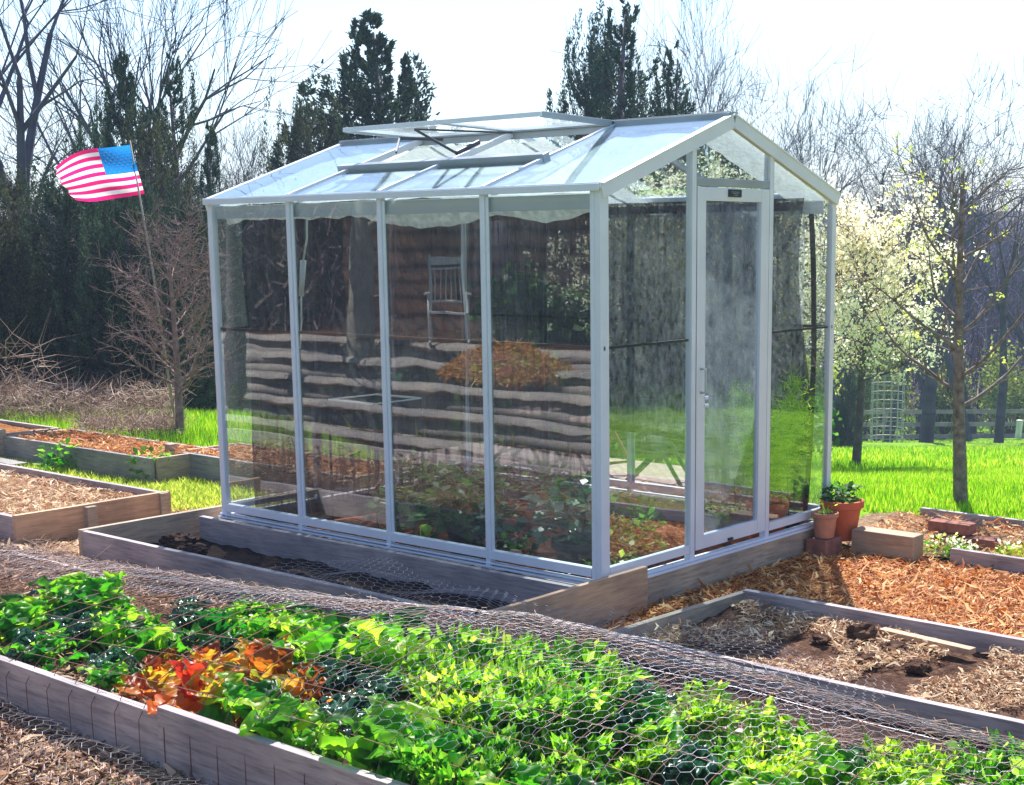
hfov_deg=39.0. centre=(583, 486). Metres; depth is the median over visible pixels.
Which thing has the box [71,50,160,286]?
juniper
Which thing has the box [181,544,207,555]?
clod
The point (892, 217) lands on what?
bare tree
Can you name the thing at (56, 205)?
juniper
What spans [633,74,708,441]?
juniper
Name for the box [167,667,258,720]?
chard
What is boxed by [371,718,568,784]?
mustard green
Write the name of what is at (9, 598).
kale
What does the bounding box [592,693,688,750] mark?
kale
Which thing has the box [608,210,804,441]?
bubble wrap wall
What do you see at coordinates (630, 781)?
curly green
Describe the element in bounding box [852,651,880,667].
clod
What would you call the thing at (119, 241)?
juniper
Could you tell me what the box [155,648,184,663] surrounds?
chard
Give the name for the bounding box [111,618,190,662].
kale
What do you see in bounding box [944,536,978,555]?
pansy
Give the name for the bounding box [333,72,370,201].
juniper
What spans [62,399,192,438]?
brush
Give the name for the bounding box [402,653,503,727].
mustard green
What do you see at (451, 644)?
blue green kale
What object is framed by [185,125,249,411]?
juniper
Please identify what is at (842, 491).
potted plant
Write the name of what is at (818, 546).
brick
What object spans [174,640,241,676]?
chard
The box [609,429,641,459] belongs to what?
shrub
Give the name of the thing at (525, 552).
flower pot
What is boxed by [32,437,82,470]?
weed
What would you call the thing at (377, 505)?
potted plant
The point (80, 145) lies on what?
juniper
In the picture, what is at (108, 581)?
kale
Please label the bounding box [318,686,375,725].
blue green kale
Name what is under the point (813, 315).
black strap
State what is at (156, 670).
chard
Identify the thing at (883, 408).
wire cage
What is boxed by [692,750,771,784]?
curly green
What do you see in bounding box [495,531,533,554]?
potted plant
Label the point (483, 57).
sky
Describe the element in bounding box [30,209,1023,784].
ground
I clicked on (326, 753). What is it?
curly green
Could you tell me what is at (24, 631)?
blue green kale
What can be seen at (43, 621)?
curly green
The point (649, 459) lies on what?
folding chair
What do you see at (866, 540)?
timber block
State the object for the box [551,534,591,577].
flower pot
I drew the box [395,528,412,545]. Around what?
flower pot
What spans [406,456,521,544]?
potted plant
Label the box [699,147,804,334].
juniper
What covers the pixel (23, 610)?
kale
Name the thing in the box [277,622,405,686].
mustard green
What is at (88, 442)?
bed chips
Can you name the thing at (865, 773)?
curly green
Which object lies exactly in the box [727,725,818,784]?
mustard green
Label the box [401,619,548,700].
mustard green
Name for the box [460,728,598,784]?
mustard green
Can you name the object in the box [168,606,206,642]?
blue green kale
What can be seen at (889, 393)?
shrub
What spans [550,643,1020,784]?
garden path
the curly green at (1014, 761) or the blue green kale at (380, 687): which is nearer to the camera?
the curly green at (1014, 761)
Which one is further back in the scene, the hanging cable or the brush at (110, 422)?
the brush at (110, 422)
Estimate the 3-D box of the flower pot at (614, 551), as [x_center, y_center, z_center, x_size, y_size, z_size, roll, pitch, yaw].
[0.255,0.413,7.544,0.260,0.170,0.260,7,12,39]
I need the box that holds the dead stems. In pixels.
[0,533,986,784]
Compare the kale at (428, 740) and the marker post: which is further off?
the marker post
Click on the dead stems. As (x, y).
(66, 551)
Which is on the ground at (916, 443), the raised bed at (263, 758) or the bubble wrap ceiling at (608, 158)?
the raised bed at (263, 758)
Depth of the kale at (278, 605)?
6.13 m
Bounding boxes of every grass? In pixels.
[0,404,251,446]
[610,440,1023,469]
[808,462,1023,519]
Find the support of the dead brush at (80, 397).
on the ground at (916, 443)
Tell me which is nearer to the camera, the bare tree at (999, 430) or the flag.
the flag
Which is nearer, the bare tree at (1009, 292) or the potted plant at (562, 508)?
the potted plant at (562, 508)
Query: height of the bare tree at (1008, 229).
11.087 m
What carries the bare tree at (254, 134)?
on the ground at (916, 443)
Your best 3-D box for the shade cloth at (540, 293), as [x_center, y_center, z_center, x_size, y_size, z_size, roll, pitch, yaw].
[0.265,-0.833,9.223,2.769,1.930,0.040,7,12,39]
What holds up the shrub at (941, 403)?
on the ground at (916, 443)
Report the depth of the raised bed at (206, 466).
10.99 m
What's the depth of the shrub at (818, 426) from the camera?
20.29 m
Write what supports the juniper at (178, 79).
on the ground at (916, 443)
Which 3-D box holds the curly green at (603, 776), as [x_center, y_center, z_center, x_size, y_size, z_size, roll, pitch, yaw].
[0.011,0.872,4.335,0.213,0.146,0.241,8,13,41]
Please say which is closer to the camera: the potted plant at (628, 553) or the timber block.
the potted plant at (628, 553)
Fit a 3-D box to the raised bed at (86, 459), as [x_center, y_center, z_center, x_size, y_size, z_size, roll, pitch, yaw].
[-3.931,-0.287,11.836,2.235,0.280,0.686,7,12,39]
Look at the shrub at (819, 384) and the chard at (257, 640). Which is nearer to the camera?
the chard at (257, 640)
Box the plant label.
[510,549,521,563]
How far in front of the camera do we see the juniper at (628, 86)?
24.05 m
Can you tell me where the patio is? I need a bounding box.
[590,458,684,499]
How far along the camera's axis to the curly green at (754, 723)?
4.64 m
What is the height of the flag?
0.524 m
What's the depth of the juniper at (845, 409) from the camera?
33.13 m
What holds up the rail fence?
on the ground at (916, 443)
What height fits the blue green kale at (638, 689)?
0.217 m
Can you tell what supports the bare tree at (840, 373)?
on the ground at (916, 443)
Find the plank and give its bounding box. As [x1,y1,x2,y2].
[0,458,26,465]
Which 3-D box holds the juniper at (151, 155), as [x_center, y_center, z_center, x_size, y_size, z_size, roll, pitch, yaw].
[-5.267,-2.560,17.768,2.101,4.510,2.248,-4,10,-21]
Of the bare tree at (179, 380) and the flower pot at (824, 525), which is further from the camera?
the bare tree at (179, 380)
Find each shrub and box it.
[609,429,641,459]
[612,430,684,457]
[806,338,844,441]
[809,384,843,453]
[840,335,924,440]
[908,358,979,439]
[964,328,1023,433]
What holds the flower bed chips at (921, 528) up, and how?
on the raised bed at (1011, 564)
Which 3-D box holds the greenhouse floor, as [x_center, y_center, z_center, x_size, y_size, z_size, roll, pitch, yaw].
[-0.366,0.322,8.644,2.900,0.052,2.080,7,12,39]
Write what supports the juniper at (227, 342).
on the ground at (916, 443)
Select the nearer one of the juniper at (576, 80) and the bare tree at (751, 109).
the juniper at (576, 80)
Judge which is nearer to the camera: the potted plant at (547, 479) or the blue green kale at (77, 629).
the blue green kale at (77, 629)
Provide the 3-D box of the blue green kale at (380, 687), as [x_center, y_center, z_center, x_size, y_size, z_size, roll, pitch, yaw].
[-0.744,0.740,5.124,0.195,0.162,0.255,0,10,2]
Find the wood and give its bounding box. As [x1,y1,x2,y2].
[0,192,1023,439]
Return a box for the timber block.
[851,526,923,561]
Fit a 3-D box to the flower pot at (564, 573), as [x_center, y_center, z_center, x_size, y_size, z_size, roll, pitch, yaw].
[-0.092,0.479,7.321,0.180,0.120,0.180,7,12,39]
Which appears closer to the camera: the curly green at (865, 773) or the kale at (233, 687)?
the curly green at (865, 773)
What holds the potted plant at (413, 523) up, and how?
on the flower pot at (407, 531)
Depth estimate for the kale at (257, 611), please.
6.28 m
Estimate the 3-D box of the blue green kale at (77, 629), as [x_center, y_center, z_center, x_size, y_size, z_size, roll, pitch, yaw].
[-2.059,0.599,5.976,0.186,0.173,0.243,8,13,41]
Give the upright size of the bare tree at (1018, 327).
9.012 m
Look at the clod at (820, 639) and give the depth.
6.31 m
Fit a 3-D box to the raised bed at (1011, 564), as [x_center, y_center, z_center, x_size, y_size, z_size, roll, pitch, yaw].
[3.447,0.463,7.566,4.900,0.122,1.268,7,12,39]
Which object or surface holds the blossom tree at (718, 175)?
on the ground at (916, 443)
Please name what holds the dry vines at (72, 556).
attached to the wire tunnel
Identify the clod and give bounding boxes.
[159,530,198,549]
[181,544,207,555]
[809,633,831,645]
[844,621,877,644]
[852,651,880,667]
[879,640,910,654]
[904,659,932,673]
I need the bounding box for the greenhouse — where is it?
[202,111,840,604]
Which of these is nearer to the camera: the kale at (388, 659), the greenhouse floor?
the kale at (388, 659)
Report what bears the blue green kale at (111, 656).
in the raised bed at (263, 758)
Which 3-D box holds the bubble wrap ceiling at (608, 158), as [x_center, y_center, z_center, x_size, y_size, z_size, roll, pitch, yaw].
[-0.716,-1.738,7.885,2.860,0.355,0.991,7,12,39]
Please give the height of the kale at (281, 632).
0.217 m
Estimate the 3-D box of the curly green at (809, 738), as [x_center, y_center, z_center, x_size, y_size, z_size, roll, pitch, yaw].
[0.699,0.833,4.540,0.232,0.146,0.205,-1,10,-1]
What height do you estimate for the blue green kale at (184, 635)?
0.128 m
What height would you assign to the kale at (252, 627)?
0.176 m
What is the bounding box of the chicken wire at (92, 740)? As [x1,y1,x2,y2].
[0,693,211,784]
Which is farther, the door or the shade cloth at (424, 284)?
the shade cloth at (424, 284)
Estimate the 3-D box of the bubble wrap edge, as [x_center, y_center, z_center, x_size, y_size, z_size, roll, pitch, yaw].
[-1.004,-1.401,7.587,2.840,0.085,0.046,7,12,39]
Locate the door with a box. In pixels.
[695,186,769,550]
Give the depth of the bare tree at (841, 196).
76.22 m
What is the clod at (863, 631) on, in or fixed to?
on the raised bed at (899, 679)
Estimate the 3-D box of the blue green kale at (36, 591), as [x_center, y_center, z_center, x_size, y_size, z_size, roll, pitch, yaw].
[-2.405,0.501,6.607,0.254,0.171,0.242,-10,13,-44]
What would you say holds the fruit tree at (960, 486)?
on the ground at (916, 443)
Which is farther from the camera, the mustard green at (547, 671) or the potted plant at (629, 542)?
the potted plant at (629, 542)
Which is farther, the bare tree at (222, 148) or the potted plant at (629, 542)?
the bare tree at (222, 148)
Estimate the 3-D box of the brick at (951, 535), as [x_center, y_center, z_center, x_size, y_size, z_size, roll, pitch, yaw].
[2.155,0.297,8.484,0.120,0.062,0.160,7,12,39]
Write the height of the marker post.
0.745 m
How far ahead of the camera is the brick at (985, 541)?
8.30 m
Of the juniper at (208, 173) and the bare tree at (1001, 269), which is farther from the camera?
the bare tree at (1001, 269)
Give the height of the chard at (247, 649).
0.154 m
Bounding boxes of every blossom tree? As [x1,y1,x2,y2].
[623,147,745,462]
[700,150,877,346]
[799,168,986,464]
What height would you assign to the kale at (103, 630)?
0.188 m
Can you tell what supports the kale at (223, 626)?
on the raised bed at (263, 758)
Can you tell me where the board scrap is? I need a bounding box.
[879,627,975,654]
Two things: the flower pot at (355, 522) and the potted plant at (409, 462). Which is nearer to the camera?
the flower pot at (355, 522)
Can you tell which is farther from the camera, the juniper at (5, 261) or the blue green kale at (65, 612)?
the juniper at (5, 261)
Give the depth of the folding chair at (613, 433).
11.04 m
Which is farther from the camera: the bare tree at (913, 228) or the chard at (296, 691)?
the bare tree at (913, 228)
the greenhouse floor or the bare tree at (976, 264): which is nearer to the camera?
the greenhouse floor
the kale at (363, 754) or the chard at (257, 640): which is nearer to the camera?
the kale at (363, 754)
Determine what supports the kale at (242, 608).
on the raised bed at (263, 758)
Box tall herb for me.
[720,365,815,502]
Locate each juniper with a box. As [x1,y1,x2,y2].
[0,155,96,392]
[0,155,152,404]
[0,184,75,398]
[38,177,216,412]
[41,117,134,375]
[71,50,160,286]
[86,88,250,406]
[127,52,251,411]
[134,176,251,414]
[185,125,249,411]
[221,8,466,410]
[239,76,370,399]
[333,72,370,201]
[363,52,436,199]
[511,0,701,454]
[544,8,661,446]
[617,164,740,455]
[620,39,706,451]
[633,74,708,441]
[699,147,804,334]
[832,366,867,446]
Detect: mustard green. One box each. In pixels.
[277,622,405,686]
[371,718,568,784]
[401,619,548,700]
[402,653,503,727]
[419,634,642,697]
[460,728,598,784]
[466,631,659,762]
[476,646,676,755]
[544,718,692,784]
[601,676,754,752]
[695,728,776,775]
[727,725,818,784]
[851,731,968,784]
[942,728,1023,784]
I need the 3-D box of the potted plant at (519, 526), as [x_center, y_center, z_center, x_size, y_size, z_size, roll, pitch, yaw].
[-0.449,0.191,7.831,0.326,0.257,0.345,-2,10,-10]
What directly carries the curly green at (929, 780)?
in the raised bed at (263, 758)
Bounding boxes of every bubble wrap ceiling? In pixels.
[219,128,700,205]
[354,139,647,203]
[706,130,825,200]
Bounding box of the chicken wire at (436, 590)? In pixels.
[266,557,893,726]
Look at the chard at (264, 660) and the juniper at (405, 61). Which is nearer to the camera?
the chard at (264, 660)
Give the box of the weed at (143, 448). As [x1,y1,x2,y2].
[126,445,174,483]
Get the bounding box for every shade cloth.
[242,216,466,520]
[466,198,810,527]
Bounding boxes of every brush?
[0,311,96,418]
[0,359,200,423]
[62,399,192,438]
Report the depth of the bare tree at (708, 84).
32.41 m
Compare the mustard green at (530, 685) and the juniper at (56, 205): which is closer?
the mustard green at (530, 685)
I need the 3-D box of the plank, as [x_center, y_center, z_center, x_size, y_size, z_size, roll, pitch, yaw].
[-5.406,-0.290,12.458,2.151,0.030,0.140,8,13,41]
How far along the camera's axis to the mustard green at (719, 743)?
4.60 m
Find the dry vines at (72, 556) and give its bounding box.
[0,545,485,641]
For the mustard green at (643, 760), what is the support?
on the raised bed at (263, 758)
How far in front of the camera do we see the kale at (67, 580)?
6.42 m
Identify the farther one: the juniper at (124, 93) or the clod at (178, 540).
the juniper at (124, 93)
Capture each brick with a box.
[806,535,841,558]
[928,518,975,535]
[934,532,964,543]
[961,535,1000,550]
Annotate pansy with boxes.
[923,532,965,556]
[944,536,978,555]
[994,539,1022,555]
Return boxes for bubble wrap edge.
[226,209,589,228]
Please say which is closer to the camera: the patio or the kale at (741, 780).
the kale at (741, 780)
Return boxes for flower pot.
[325,520,361,535]
[384,510,414,534]
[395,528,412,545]
[406,484,433,513]
[446,520,485,557]
[482,533,518,562]
[503,550,528,566]
[532,487,569,520]
[547,570,580,576]
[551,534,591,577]
[610,545,656,568]
[622,523,652,546]
[746,498,788,538]
[811,510,838,538]
[820,496,863,541]
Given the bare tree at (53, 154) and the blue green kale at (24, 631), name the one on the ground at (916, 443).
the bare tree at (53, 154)
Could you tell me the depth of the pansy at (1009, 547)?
8.02 m
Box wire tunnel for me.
[0,544,1023,784]
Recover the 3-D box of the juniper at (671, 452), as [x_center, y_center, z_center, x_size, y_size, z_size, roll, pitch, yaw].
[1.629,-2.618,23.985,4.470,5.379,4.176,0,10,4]
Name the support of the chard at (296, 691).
in the raised bed at (263, 758)
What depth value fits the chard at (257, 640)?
5.57 m
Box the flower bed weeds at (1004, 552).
[990,539,1023,558]
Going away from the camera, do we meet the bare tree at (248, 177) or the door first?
the door
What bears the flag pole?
on the ground at (916, 443)
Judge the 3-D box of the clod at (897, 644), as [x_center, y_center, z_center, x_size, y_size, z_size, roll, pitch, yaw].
[1.339,0.688,6.179,0.135,0.055,0.126,2,10,16]
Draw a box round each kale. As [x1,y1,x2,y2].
[0,593,25,638]
[0,594,66,654]
[5,626,53,666]
[10,629,91,671]
[27,571,135,611]
[29,579,53,596]
[46,604,92,633]
[50,571,150,633]
[57,609,101,650]
[67,609,144,652]
[76,661,144,692]
[78,597,137,616]
[81,646,137,677]
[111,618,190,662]
[159,627,195,654]
[166,596,209,620]
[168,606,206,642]
[182,599,249,645]
[196,671,281,728]
[199,634,241,655]
[218,594,265,615]
[232,615,278,641]
[238,693,347,747]
[242,602,286,625]
[248,602,321,640]
[263,610,374,686]
[269,599,325,621]
[271,607,324,639]
[314,654,379,693]
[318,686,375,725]
[318,694,446,771]
[340,703,368,736]
[343,604,436,696]
[345,669,402,705]
[366,721,490,782]
[446,639,457,652]
[461,760,604,784]
[576,682,684,734]
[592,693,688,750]
[651,738,728,784]
[728,766,806,784]
[728,776,751,784]
[797,734,883,784]
[835,744,873,766]
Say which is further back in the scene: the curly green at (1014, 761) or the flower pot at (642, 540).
the flower pot at (642, 540)
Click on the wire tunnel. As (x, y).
(312, 595)
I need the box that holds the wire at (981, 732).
[406,602,1023,763]
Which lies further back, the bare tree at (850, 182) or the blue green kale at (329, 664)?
the bare tree at (850, 182)
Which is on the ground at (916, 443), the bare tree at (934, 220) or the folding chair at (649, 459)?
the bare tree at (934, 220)
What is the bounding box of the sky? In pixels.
[0,0,1023,215]
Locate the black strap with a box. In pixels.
[802,214,816,511]
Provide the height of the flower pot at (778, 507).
0.270 m
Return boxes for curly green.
[32,600,53,630]
[123,613,187,639]
[294,720,348,761]
[384,648,468,691]
[555,753,623,784]
[607,774,643,784]
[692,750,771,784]
[722,696,812,745]
[778,728,839,766]
[832,768,896,784]
[898,765,951,784]
[965,751,1023,781]
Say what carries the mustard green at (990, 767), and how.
on the raised bed at (263, 758)
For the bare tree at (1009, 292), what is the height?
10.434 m
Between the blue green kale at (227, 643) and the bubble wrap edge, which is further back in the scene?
the bubble wrap edge
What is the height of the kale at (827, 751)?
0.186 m
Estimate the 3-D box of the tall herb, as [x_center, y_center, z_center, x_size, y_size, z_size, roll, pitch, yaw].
[1.058,-0.287,8.263,0.567,0.822,0.401,-2,10,-12]
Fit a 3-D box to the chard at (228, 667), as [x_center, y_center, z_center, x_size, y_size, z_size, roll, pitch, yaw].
[-1.353,0.718,5.292,0.259,0.154,0.278,-5,11,-25]
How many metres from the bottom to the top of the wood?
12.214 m
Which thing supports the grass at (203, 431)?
on the ground at (916, 443)
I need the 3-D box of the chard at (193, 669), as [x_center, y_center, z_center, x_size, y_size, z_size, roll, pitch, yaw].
[-1.433,0.709,5.115,0.316,0.218,0.327,-9,13,-42]
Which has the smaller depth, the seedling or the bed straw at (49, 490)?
the seedling
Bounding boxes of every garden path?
[0,539,231,784]
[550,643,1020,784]
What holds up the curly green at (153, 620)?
in the raised bed at (263, 758)
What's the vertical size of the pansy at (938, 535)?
0.144 m
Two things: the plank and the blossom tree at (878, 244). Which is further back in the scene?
the blossom tree at (878, 244)
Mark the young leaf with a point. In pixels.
(425, 529)
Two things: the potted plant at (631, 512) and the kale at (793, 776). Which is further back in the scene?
the potted plant at (631, 512)
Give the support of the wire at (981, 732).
attached to the wire tunnel
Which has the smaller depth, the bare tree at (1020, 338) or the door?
the door
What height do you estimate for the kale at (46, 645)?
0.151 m
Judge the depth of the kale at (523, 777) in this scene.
4.11 m
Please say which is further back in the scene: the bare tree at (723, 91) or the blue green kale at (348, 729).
the bare tree at (723, 91)
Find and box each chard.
[111,654,177,699]
[146,658,223,713]
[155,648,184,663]
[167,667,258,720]
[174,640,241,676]
[180,659,240,705]
[220,637,272,680]
[239,646,311,695]
[250,635,296,668]
[272,660,353,703]
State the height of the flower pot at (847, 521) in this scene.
0.235 m
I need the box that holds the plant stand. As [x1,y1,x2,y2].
[328,393,424,528]
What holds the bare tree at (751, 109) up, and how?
on the ground at (916, 443)
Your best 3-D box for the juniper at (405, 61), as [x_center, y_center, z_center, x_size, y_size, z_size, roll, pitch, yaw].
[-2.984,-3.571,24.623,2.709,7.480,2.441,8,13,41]
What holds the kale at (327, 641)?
on the raised bed at (263, 758)
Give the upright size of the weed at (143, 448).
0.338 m
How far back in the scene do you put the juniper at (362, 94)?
23.07 m
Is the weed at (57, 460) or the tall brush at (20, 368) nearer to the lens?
the weed at (57, 460)
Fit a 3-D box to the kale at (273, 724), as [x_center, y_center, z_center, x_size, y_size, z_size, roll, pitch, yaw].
[-0.955,0.778,4.737,0.370,0.199,0.321,-9,13,-41]
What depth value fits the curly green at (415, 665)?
5.23 m
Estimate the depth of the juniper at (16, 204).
16.80 m
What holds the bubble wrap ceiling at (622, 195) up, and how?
attached to the greenhouse
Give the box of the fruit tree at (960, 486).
[823,116,1023,505]
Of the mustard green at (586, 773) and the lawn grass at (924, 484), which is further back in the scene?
the lawn grass at (924, 484)
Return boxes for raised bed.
[0,419,59,435]
[0,428,218,482]
[0,463,171,545]
[0,550,966,784]
[78,505,647,645]
[164,443,253,487]
[602,589,1023,751]
[842,507,1023,575]
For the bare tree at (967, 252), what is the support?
on the ground at (916, 443)
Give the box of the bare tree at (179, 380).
[82,178,248,436]
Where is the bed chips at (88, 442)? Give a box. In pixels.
[3,422,252,461]
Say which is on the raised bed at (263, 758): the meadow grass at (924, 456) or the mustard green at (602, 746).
the mustard green at (602, 746)
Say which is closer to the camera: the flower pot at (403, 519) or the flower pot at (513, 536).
the flower pot at (513, 536)
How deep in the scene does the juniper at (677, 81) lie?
24.12 m
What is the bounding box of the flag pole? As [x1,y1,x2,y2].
[129,140,174,417]
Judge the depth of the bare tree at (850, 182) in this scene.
37.31 m
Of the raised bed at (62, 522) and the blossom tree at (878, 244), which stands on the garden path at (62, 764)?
the raised bed at (62, 522)
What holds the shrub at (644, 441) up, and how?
on the ground at (916, 443)
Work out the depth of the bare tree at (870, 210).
75.37 m
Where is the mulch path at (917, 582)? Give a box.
[553,549,1023,652]
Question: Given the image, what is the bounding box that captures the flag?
[55,145,143,201]
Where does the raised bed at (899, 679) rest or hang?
on the mulch path at (917, 582)
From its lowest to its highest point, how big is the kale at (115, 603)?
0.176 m
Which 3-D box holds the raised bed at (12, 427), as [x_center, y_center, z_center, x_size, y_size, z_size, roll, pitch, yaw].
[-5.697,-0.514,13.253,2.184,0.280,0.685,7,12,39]
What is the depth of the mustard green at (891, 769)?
4.36 m
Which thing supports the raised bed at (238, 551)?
on the garden path at (62, 764)
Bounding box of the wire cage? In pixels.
[870,373,904,442]
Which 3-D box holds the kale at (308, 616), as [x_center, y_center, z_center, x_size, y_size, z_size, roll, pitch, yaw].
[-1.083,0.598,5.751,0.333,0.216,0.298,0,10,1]
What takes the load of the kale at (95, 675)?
on the raised bed at (263, 758)
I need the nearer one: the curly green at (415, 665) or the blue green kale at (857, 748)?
the blue green kale at (857, 748)
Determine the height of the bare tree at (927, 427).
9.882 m
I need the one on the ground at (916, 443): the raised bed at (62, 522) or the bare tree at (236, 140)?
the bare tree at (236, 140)
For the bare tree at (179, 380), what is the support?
on the ground at (916, 443)
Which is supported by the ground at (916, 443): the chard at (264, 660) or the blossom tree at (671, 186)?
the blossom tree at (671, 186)
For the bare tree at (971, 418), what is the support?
on the ground at (916, 443)
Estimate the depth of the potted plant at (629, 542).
7.47 m
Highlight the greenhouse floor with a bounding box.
[293,491,750,570]
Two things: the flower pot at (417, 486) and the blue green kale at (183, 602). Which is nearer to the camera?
the blue green kale at (183, 602)
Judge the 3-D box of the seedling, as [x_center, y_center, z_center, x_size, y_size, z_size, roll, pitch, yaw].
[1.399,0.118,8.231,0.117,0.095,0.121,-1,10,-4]
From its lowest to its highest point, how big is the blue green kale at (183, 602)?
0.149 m
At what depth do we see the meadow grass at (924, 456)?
20.53 m
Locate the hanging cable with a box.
[299,219,307,348]
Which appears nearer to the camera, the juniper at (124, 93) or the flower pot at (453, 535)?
the flower pot at (453, 535)
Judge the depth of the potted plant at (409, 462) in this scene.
9.49 m
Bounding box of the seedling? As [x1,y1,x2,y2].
[816,499,837,513]
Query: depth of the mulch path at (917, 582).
7.44 m
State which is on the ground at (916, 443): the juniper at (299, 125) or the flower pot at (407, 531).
the juniper at (299, 125)
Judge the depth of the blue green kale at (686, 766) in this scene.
4.32 m
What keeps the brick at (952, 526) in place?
on the brick at (951, 535)
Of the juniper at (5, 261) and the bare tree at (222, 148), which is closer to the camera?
the juniper at (5, 261)
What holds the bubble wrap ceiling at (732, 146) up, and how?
attached to the greenhouse
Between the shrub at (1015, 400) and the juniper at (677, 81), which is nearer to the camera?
the juniper at (677, 81)
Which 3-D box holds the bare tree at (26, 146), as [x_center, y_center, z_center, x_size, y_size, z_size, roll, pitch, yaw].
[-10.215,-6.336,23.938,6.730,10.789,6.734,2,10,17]
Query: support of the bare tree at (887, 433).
on the ground at (916, 443)
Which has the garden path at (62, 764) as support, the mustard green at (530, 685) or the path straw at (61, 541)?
the path straw at (61, 541)
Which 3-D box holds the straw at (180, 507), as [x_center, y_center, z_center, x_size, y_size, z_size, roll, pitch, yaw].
[-4.090,-0.239,12.089,5.948,0.130,2.570,7,12,39]
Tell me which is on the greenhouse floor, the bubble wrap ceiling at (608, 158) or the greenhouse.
the greenhouse
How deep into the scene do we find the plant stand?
9.17 m
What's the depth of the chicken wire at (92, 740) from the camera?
4.92 m
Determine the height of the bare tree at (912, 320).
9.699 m
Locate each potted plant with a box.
[363,484,434,521]
[382,515,416,532]
[393,446,445,488]
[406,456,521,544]
[470,499,528,545]
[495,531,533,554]
[521,479,628,550]
[522,461,577,493]
[583,549,638,565]
[610,502,666,555]
[614,494,664,528]
[818,481,862,502]
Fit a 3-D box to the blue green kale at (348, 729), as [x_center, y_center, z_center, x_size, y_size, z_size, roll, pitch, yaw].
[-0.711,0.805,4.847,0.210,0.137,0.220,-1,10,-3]
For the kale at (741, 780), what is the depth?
4.06 m
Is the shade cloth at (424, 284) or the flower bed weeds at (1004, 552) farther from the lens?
the shade cloth at (424, 284)
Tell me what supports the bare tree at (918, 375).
on the ground at (916, 443)
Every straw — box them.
[0,469,138,514]
[0,505,605,653]
[0,538,669,784]
[36,423,194,511]
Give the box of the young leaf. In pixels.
[420,524,431,547]
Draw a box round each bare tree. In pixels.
[0,0,166,241]
[0,0,343,197]
[0,22,280,259]
[0,40,239,270]
[1,126,59,264]
[82,178,248,436]
[170,80,450,410]
[175,60,317,226]
[186,95,300,299]
[554,0,761,178]
[578,0,821,188]
[660,64,847,193]
[698,50,945,343]
[743,32,903,438]
[796,53,1023,442]
[799,147,997,353]
[799,156,915,367]
[800,148,871,276]
[800,210,937,383]
[801,206,1021,441]
[815,195,1008,312]
[816,166,859,274]
[818,134,1005,369]
[818,159,1023,438]
[825,69,1023,441]
[836,178,933,355]
[837,184,1019,376]
[852,82,1023,442]
[854,240,1023,439]
[859,164,1023,385]
[862,69,1023,346]
[880,122,1023,442]
[938,196,1023,360]
[949,178,1023,338]
[968,163,1023,421]
[970,195,1023,282]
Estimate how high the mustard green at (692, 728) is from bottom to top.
0.246 m
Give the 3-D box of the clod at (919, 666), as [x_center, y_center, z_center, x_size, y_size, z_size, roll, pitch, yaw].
[1.375,0.739,5.920,0.114,0.057,0.117,7,12,39]
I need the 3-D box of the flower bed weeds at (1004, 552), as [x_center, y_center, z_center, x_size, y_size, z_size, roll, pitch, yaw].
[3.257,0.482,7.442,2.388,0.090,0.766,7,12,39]
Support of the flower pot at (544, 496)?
on the greenhouse floor
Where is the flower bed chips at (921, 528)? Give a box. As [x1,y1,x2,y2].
[863,508,1023,556]
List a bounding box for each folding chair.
[609,429,638,475]
[619,435,684,487]
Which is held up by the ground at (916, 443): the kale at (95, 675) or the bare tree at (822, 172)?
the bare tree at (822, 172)
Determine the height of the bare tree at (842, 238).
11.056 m
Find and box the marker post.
[1015,420,1023,437]
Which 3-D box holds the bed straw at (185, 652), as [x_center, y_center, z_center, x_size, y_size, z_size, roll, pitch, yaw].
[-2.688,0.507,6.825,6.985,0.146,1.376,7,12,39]
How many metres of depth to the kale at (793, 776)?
4.12 m
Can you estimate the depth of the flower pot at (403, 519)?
8.56 m
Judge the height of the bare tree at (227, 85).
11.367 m
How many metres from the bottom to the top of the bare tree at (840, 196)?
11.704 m
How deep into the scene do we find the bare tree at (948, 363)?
43.89 m
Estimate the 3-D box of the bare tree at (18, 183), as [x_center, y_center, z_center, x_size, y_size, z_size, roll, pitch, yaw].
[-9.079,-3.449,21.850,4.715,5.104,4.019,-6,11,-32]
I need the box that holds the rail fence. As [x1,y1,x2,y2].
[247,409,1023,438]

